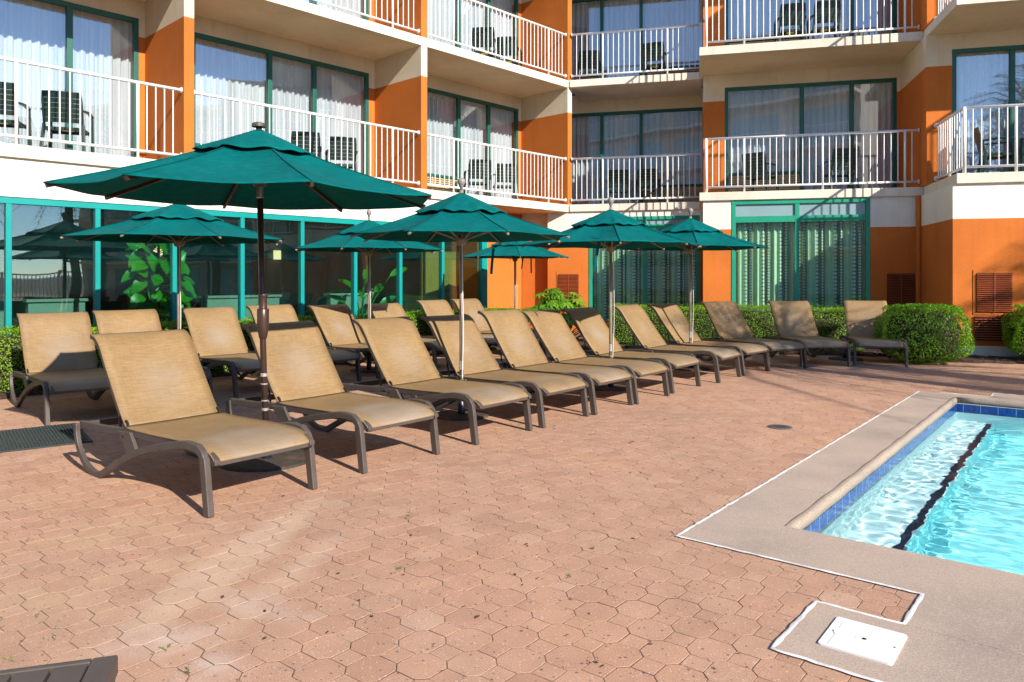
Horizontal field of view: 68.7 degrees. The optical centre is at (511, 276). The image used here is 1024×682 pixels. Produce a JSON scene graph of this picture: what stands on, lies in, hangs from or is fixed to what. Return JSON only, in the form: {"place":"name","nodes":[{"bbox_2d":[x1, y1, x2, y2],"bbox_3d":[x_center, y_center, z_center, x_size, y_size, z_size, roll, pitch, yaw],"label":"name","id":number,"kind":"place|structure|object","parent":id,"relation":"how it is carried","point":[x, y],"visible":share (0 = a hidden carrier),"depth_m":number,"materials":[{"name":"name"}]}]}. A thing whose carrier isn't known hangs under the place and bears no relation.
{"place":"outdoors","nodes":[
{"label":"outdoors","id":0,"kind":"place"},
{"bbox_2d":[0,333,1023,681],"bbox_3d":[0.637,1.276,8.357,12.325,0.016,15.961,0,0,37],"label":"paving","id":1,"kind":"structure","parent":0,"point":[708,441],"depth_m":3.54,"materials":[{"name":"brick"}]},
{"bbox_2d":[0,423,91,452],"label":"rubber mat","id":2,"kind":"object","parent":1,"relation":"on","point":[20,439],"visible":0.85,"depth_m":5.86,"materials":[{"name":"grey rubber"}]},
{"bbox_2d":[0,655,117,681],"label":"slatted table","id":3,"kind":"object","parent":1,"relation":"on","point":[101,669],"visible":1,"depth_m":1.62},
{"bbox_2d":[9,311,109,425],"bbox_3d":[-4.264,0.822,7.199,0.702,0.914,1.679,0,0,-43],"label":"sun lounger","id":4,"kind":"object","parent":1,"relation":"on","point":[59,353],"visible":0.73,"depth_m":7.38,"materials":[{"name":"beige fabric"}]},
{"bbox_2d":[87,309,212,399],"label":"sun lounger","id":5,"kind":"object","parent":1,"relation":"on","point":[124,321],"visible":0.31,"depth_m":7.96,"materials":[{"name":"beige fabric"}]},
{"bbox_2d":[60,204,281,328],"bbox_3d":[-3.827,0.139,8.608,2.220,2.263,2.220,0,0,24],"label":"patio umbrella","id":6,"kind":"object","parent":1,"relation":"on","point":[178,226],"visible":0.85,"depth_m":8.34,"materials":[{"name":"fabric"}]},
{"bbox_2d":[73,329,317,517],"bbox_3d":[-2.028,0.826,4.712,1.679,0.905,0.702,0,0,38],"label":"sun lounger","id":7,"kind":"object","parent":1,"relation":"on","point":[163,397],"visible":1,"depth_m":4.75,"materials":[{"name":"beige fabric"}]},
{"bbox_2d":[181,306,260,396],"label":"sun lounger","id":8,"kind":"object","parent":1,"relation":"on","point":[216,335],"visible":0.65,"depth_m":8.88,"materials":[{"name":"beige fabric"}]},
{"bbox_2d":[43,122,431,471],"bbox_3d":[-1.760,0.100,5.205,2.354,2.341,2.354,0,0,36],"label":"patio umbrella","id":9,"kind":"object","parent":1,"relation":"on","point":[259,169],"visible":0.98,"depth_m":5.03,"materials":[{"name":"teal fabric"}]},
{"bbox_2d":[0,341,539,399],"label":"mulch","id":10,"kind":"object","parent":1,"relation":"on","point":[32,392],"visible":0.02,"depth_m":9.46,"materials":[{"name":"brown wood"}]},
{"bbox_2d":[0,314,323,391],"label":"clipped hedge","id":11,"kind":"object","parent":10,"relation":"on","point":[11,357],"visible":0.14,"depth_m":8.12,"materials":[{"name":"green plant"}]},
{"bbox_2d":[353,306,524,356],"bbox_3d":[-1.197,0.915,12.896,0.722,0.738,3.768,0,0,43],"label":"clipped hedge","id":12,"kind":"object","parent":10,"relation":"on","point":[423,328],"visible":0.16,"depth_m":12.27,"materials":[{"name":"green plant"}]},
{"bbox_2d":[242,304,361,380],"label":"sun lounger","id":13,"kind":"object","parent":1,"relation":"on","point":[282,313],"visible":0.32,"depth_m":9.48,"materials":[{"name":"beige fabric"}]},
{"bbox_2d":[225,320,439,473],"bbox_3d":[-1.375,0.822,5.605,1.679,0.914,0.702,0,0,39],"label":"sun lounger","id":14,"kind":"object","parent":1,"relation":"on","point":[303,378],"visible":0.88,"depth_m":5.65,"materials":[{"name":"beige fabric"}]},
{"bbox_2d":[307,304,380,378],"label":"sun lounger","id":15,"kind":"object","parent":1,"relation":"on","point":[339,329],"visible":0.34,"depth_m":10.28,"materials":[{"name":"beige fabric"}]},
{"bbox_2d":[2,414,690,674],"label":"weeds","id":16,"kind":"object","parent":1,"relation":"on","point":[169,645],"visible":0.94,"depth_m":2.81,"materials":[{"name":"green plant"}]},
{"bbox_2d":[295,210,442,372],"bbox_3d":[-1.932,0.182,10.120,1.897,2.176,1.897,0,0,31],"label":"patio umbrella","id":17,"kind":"object","parent":1,"relation":"on","point":[341,241],"visible":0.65,"depth_m":9.89,"materials":[{"name":"fabric"}]},
{"bbox_2d":[359,303,440,369],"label":"sun lounger","id":18,"kind":"object","parent":1,"relation":"on","point":[383,310],"visible":0.3,"depth_m":11.10,"materials":[{"name":"beige fabric"}]},
{"bbox_2d":[342,316,532,444],"bbox_3d":[-0.691,0.826,6.430,1.679,0.905,0.702,0,0,39],"label":"sun lounger","id":19,"kind":"object","parent":1,"relation":"on","point":[401,356],"visible":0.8,"depth_m":6.48,"materials":[{"name":"beige fabric"}]},
{"bbox_2d":[416,299,496,354],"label":"sun lounger","id":20,"kind":"object","parent":1,"relation":"on","point":[436,307],"visible":0.2,"depth_m":12.09,"materials":[{"name":"beige fabric"}]},
{"bbox_2d":[350,178,569,420],"bbox_3d":[-0.461,0.182,6.843,1.897,2.176,1.897,0,0,-3],"label":"patio umbrella","id":21,"kind":"object","parent":1,"relation":"on","point":[461,218],"visible":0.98,"depth_m":6.64,"materials":[{"name":"teal fabric"}]},
{"bbox_2d":[450,298,543,351],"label":"sun lounger","id":22,"kind":"object","parent":1,"relation":"on","point":[473,307],"visible":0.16,"depth_m":12.83,"materials":[{"name":"beige fabric"}]},
{"bbox_2d":[411,314,588,427],"bbox_3d":[-0.158,0.831,7.064,1.679,0.896,0.702,0,0,39],"label":"sun lounger","id":23,"kind":"object","parent":1,"relation":"on","point":[481,364],"visible":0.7,"depth_m":7.09,"materials":[{"name":"beige fabric"}]},
{"bbox_2d":[180,359,841,670],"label":"fallen leaves","id":24,"kind":"object","parent":1,"relation":"on","point":[222,596],"visible":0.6,"depth_m":3.14,"materials":[{"name":"brown plant"}]},
{"bbox_2d":[0,0,1023,356],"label":"hotel building","id":25,"kind":"structure","parent":1,"relation":"on","point":[904,98],"depth_m":14.30,"materials":[{"name":"orange paint"}]},
{"bbox_2d":[0,82,31,145],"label":"patio chair","id":26,"kind":"object","parent":25,"relation":"on","point":[10,103],"visible":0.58,"depth_m":9.48,"materials":[{"name":"black plastic"}]},
{"bbox_2d":[39,90,94,152],"bbox_3d":[-6.029,-2.033,10.139,0.571,0.829,0.632,0,0,-19],"label":"patio chair","id":27,"kind":"object","parent":25,"relation":"on","point":[54,114],"visible":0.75,"depth_m":9.92,"materials":[{"name":"black plastic"}]},
{"bbox_2d":[0,0,138,156],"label":"window","id":28,"kind":"structure","parent":25,"relation":"in","point":[61,33],"depth_m":11.04,"materials":[{"name":"clear glass"}]},
{"bbox_2d":[121,243,197,326],"bbox_3d":[-5.185,0.274,10.990,0.966,1.936,1.099,0,0,0],"label":"fiddle leaf fig","id":29,"kind":"object","parent":25,"relation":"on","point":[137,272],"visible":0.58,"depth_m":10.76,"materials":[{"name":"green plant"}]},
{"bbox_2d":[194,32,368,174],"bbox_3d":[-4.085,-2.810,13.480,0.246,2.380,3.480,0,0,43],"label":"window","id":30,"kind":"structure","parent":25,"relation":"in","point":[222,67],"depth_m":13.40,"materials":[{"name":"clear glass"}]},
{"bbox_2d":[291,131,321,157],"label":"patio chair","id":31,"kind":"object","parent":25,"relation":"on","point":[306,140],"visible":0.33,"depth_m":12.64,"materials":[{"name":"black plastic"}]},
{"bbox_2d":[301,0,368,20],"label":"window","id":32,"kind":"structure","parent":25,"relation":"in","point":[338,2],"depth_m":14.53,"materials":[{"name":"clear glass"}]},
{"bbox_2d":[325,136,357,170],"bbox_3d":[-3.038,-2.033,13.364,0.571,0.829,0.632,0,0,-17],"label":"patio chair","id":33,"kind":"object","parent":25,"relation":"on","point":[344,148],"visible":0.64,"depth_m":13.13,"materials":[{"name":"black plastic"}]},
{"bbox_2d":[326,262,406,318],"bbox_3d":[-2.769,0.485,13.892,1.830,1.510,0.819,0,0,-45],"label":"bird of paradise","id":34,"kind":"object","parent":25,"relation":"on","point":[379,287],"visible":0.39,"depth_m":13.83,"materials":[{"name":"green plant"}]},
{"bbox_2d":[420,242,455,315],"bbox_3d":[-1.458,0.155,15.082,0.110,2.170,0.900,0,0,43],"label":"interior door","id":35,"kind":"structure","parent":25,"relation":"in","point":[429,262],"depth_m":15.03,"materials":[{"name":"green paint"}]},
{"bbox_2d":[427,87,517,198],"bbox_3d":[-1.118,-2.810,16.606,0.246,2.380,3.440,0,0,43],"label":"window","id":36,"kind":"structure","parent":25,"relation":"in","point":[452,115],"depth_m":16.80,"materials":[{"name":"clear glass"}]},
{"bbox_2d":[427,0,517,58],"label":"window","id":37,"kind":"structure","parent":25,"relation":"in","point":[505,5],"depth_m":16.82,"materials":[{"name":"clear glass"}]},
{"bbox_2d":[463,159,492,195],"bbox_3d":[-0.717,-2.033,15.886,0.571,0.829,0.632,0,0,-11],"label":"patio chair","id":38,"kind":"object","parent":25,"relation":"on","point":[485,169],"visible":0.8,"depth_m":15.66,"materials":[{"name":"black plastic"}]},
{"bbox_2d":[472,27,497,58],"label":"patio chair","id":39,"kind":"object","parent":25,"relation":"on","point":[485,36],"visible":0.64,"depth_m":15.79,"materials":[{"name":"black plastic"}]},
{"bbox_2d":[491,163,518,198],"bbox_3d":[-0.166,-2.033,16.466,0.571,0.829,0.632,0,0,-11],"label":"patio chair","id":40,"kind":"object","parent":25,"relation":"on","point":[510,173],"visible":0.58,"depth_m":16.24,"materials":[{"name":"black plastic"}]},
{"bbox_2d":[495,36,521,65],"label":"patio chair","id":41,"kind":"object","parent":25,"relation":"on","point":[509,47],"visible":0.45,"depth_m":16.40,"materials":[{"name":"black plastic"}]},
{"bbox_2d":[577,50,600,79],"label":"patio chair","id":42,"kind":"object","parent":25,"relation":"on","point":[586,59],"visible":0.79,"depth_m":17.42,"materials":[{"name":"black plastic"}]},
{"bbox_2d":[606,169,630,203],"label":"patio chair","id":43,"kind":"object","parent":25,"relation":"on","point":[623,178],"visible":0.83,"depth_m":17.15,"materials":[{"name":"black plastic"}]},
{"bbox_2d":[572,107,702,204],"bbox_3d":[3.058,-2.810,18.027,3.430,2.380,0.248,0,0,14],"label":"window","id":44,"kind":"structure","parent":25,"relation":"in","point":[675,130],"depth_m":18.07,"materials":[{"name":"clear glass"}]},
{"bbox_2d":[572,0,702,95],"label":"window","id":45,"kind":"structure","parent":25,"relation":"in","point":[588,16],"depth_m":18.12,"materials":[{"name":"clear glass"}]},
{"bbox_2d":[589,215,699,320],"bbox_3d":[2.918,-0.180,16.598,2.410,2.340,0.248,0,0,14],"label":"window","id":46,"kind":"structure","parent":25,"relation":"in","point":[653,276],"depth_m":16.62,"materials":[{"name":"green glass"}]},
{"bbox_2d":[635,168,659,202],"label":"patio chair","id":47,"kind":"object","parent":25,"relation":"on","point":[650,179],"visible":0.95,"depth_m":16.99,"materials":[{"name":"black plastic"}]},
{"bbox_2d":[642,42,668,75],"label":"patio chair","id":48,"kind":"object","parent":25,"relation":"on","point":[650,55],"visible":0.74,"depth_m":16.82,"materials":[{"name":"black plastic"}]},
{"bbox_2d":[741,152,778,191],"bbox_3d":[4.942,-2.033,14.990,0.571,0.829,0.632,0,0,42],"label":"patio chair","id":49,"kind":"object","parent":25,"relation":"on","point":[753,165],"visible":0.78,"depth_m":14.81,"materials":[{"name":"black plastic"}]},
{"bbox_2d":[773,3,806,41],"bbox_3d":[5.450,-4.833,14.652,0.571,0.829,0.632,0,0,11],"label":"patio chair","id":50,"kind":"object","parent":25,"relation":"on","point":[792,16],"visible":0.78,"depth_m":14.43,"materials":[{"name":"black plastic"}]},
{"bbox_2d":[732,198,869,310],"bbox_3d":[5.413,-0.240,14.141,2.440,2.460,0.247,0,0,14],"label":"window","id":51,"kind":"structure","parent":25,"relation":"in","point":[818,253],"depth_m":14.14,"materials":[{"name":"glass"}]},
{"bbox_2d":[725,78,896,191],"bbox_3d":[6.113,-2.810,15.481,3.310,2.380,0.246,0,0,14],"label":"window","id":52,"kind":"structure","parent":25,"relation":"in","point":[866,104],"depth_m":15.50,"materials":[{"name":"clear glass"}]},
{"bbox_2d":[725,0,896,44],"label":"window","id":53,"kind":"structure","parent":25,"relation":"in","point":[728,2],"depth_m":15.57,"materials":[{"name":"clear glass"}]},
{"bbox_2d":[807,0,841,39],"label":"patio chair","id":54,"kind":"object","parent":25,"relation":"on","point":[826,13],"visible":0.62,"depth_m":14.28,"materials":[{"name":"black plastic"}]},
{"bbox_2d":[820,148,859,189],"bbox_3d":[6.372,-2.033,14.525,0.571,0.829,0.632,0,0,4],"label":"patio chair","id":55,"kind":"object","parent":25,"relation":"on","point":[846,156],"visible":0.74,"depth_m":14.30,"materials":[{"name":"black plastic"}]},
{"bbox_2d":[952,45,1023,174],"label":"window","id":56,"kind":"structure","parent":25,"relation":"in","point":[982,75],"depth_m":13.12,"materials":[{"name":"clear glass"}]},
{"bbox_2d":[974,127,1020,172],"bbox_3d":[7.940,-2.033,12.315,0.632,0.829,0.571,0,0,24],"label":"patio chair","id":57,"kind":"object","parent":25,"relation":"on","point":[985,157],"visible":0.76,"depth_m":12.26,"materials":[{"name":"black plastic"}]},
{"bbox_2d":[464,241,569,308],"bbox_3d":[0.056,0.182,13.887,1.897,2.176,1.897,0,0,18],"label":"patio umbrella","id":58,"kind":"object","parent":1,"relation":"on","point":[514,251],"visible":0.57,"depth_m":13.55,"materials":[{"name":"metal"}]},
{"bbox_2d":[522,288,586,338],"bbox_3d":[0.823,0.734,12.887,1.514,1.089,0.980,0,0,0],"label":"aralia shrub","id":59,"kind":"object","parent":1,"relation":"on","point":[559,303],"visible":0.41,"depth_m":12.68,"materials":[{"name":"green plant"}]},
{"bbox_2d":[478,309,633,414],"bbox_3d":[0.344,0.817,7.657,1.679,0.924,0.702,0,0,39],"label":"sun lounger","id":60,"kind":"object","parent":1,"relation":"on","point":[516,341],"visible":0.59,"depth_m":7.72,"materials":[{"name":"beige fabric"}]},
{"bbox_2d":[507,309,669,403],"bbox_3d":[0.817,0.831,8.221,1.679,0.896,0.702,0,0,38],"label":"sun lounger","id":61,"kind":"object","parent":1,"relation":"on","point":[557,338],"visible":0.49,"depth_m":8.29,"materials":[{"name":"beige fabric"}]},
{"bbox_2d":[521,197,700,391],"bbox_3d":[1.125,0.182,8.531,1.897,2.176,1.897,0,0,-21],"label":"patio umbrella","id":62,"kind":"object","parent":1,"relation":"on","point":[610,230],"visible":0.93,"depth_m":8.30,"materials":[{"name":"fabric"}]},
{"bbox_2d":[550,307,700,392],"bbox_3d":[1.332,0.833,8.930,1.679,0.893,0.702,0,0,39],"label":"sun lounger","id":63,"kind":"object","parent":1,"relation":"on","point":[591,326],"visible":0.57,"depth_m":8.97,"materials":[{"name":"beige fabric"}]},
{"bbox_2d":[612,304,741,382],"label":"sun lounger","id":64,"kind":"object","parent":1,"relation":"on","point":[643,329],"visible":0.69,"depth_m":9.75,"materials":[{"name":"beige fabric"}]},
{"bbox_2d":[615,208,768,370],"bbox_3d":[2.464,0.160,10.339,1.935,2.220,1.935,0,0,31],"label":"patio umbrella","id":65,"kind":"object","parent":1,"relation":"on","point":[705,236],"visible":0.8,"depth_m":10.19,"materials":[{"name":"fabric"}]},
{"bbox_2d":[637,303,769,375],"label":"sun lounger","id":66,"kind":"object","parent":1,"relation":"on","point":[673,319],"visible":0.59,"depth_m":10.51,"materials":[{"name":"beige fabric"}]},
{"bbox_2d":[496,338,959,357],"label":"mulch","id":67,"kind":"object","parent":1,"relation":"on","point":[871,352],"visible":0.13,"depth_m":12.32,"materials":[{"name":"brown soil"}]},
{"bbox_2d":[608,302,863,351],"bbox_3d":[3.860,0.876,13.256,4.333,0.811,0.701,0,0,17],"label":"clipped hedge","id":68,"kind":"object","parent":67,"relation":"on","point":[828,323],"visible":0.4,"depth_m":12.96,"materials":[{"name":"green plant"}]},
{"bbox_2d":[873,303,975,363],"bbox_3d":[6.063,0.829,11.061,1.303,0.893,1.105,0,0,14],"label":"round bush","id":69,"kind":"object","parent":67,"relation":"on","point":[928,334],"visible":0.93,"depth_m":10.72,"materials":[{"name":"green plant"}]},
{"bbox_2d":[696,301,807,370],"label":"sun lounger","id":70,"kind":"object","parent":1,"relation":"on","point":[729,323],"visible":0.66,"depth_m":11.25,"materials":[{"name":"beige fabric"}]},
{"bbox_2d":[768,424,792,429],"bbox_3d":[2.261,1.265,6.321,0.200,0.008,0.200,0,0,0],"label":"drain grate","id":71,"kind":"object","parent":1,"relation":"on","point":[779,426],"visible":1,"depth_m":6.31,"materials":[{"name":"metal"}]},
{"bbox_2d":[762,301,850,366],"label":"sun lounger","id":72,"kind":"object","parent":1,"relation":"on","point":[793,320],"visible":0.82,"depth_m":11.68,"materials":[{"name":"beige fabric"}]},
{"bbox_2d":[828,348,862,360],"bbox_3d":[5.134,1.147,11.530,0.500,0.245,0.500,0,0,0],"label":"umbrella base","id":73,"kind":"object","parent":1,"relation":"on","point":[842,358],"visible":0.59,"depth_m":11.50,"materials":[{"name":"metal"}]},
{"bbox_2d":[839,300,908,366],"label":"sun lounger","id":74,"kind":"object","parent":1,"relation":"on","point":[860,316],"visible":0.74,"depth_m":11.68,"materials":[{"name":"beige fabric"}]},
{"bbox_2d":[946,354,1023,363],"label":"mulch","id":75,"kind":"object","parent":1,"relation":"on","point":[976,358],"visible":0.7,"depth_m":11.13,"materials":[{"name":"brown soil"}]},
{"bbox_2d":[1000,304,1023,355],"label":"round bush","id":76,"kind":"object","parent":75,"relation":"on","point":[1019,329],"visible":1,"depth_m":11.15,"materials":[{"name":"green plant"}]},
{"bbox_2d":[679,391,1023,681],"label":"pool deck","id":77,"kind":"structure","parent":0,"point":[965,623],"depth_m":3.17,"materials":[{"name":"beige concrete"}]},
{"bbox_2d":[675,391,1023,681],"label":"caulk line","id":78,"kind":"object","parent":77,"relation":"on","point":[907,618],"visible":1,"depth_m":2.96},
{"bbox_2d":[818,617,906,664],"bbox_3d":[1.220,1.262,2.603,0.234,0.013,0.255,0,0,38],"label":"skimmer lid","id":79,"kind":"object","parent":77,"relation":"on","point":[869,642],"visible":1,"depth_m":2.59,"materials":[{"name":"white plastic"}]},
{"bbox_2d":[785,397,1023,529],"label":"pool coping","id":80,"kind":"object","parent":77,"relation":"on","point":[816,509],"visible":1,"depth_m":5.14,"materials":[{"name":"beige concrete"}]},
{"bbox_2d":[803,403,1023,529],"label":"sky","id":81,"kind":"structure","parent":0,"point":[957,403],"materials":[{"name":"blue tile"}]},
{"bbox_2d":[1020,138,1023,170],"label":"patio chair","id":82,"kind":"object","parent":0,"point":[1021,149],"visible":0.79,"depth_m":12.07,"materials":[{"name":"black plastic"}]},
{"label":"pool basin","id":83,"kind":"structure","parent":0,"visible":0},
{"bbox_2d":[804,404,1023,531],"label":"pool tile band","id":84,"kind":"object","parent":83,"relation":"attached to","point":[831,513],"visible":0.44,"depth_m":5.57,"materials":[{"name":"blue tile"}]},
{"bbox_2d":[817,411,1023,574],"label":"water","id":85,"kind":"structure","parent":83,"relation":"in","point":[951,487],"depth_m":4.67,"materials":[{"name":"teal liquid"}]}
]}

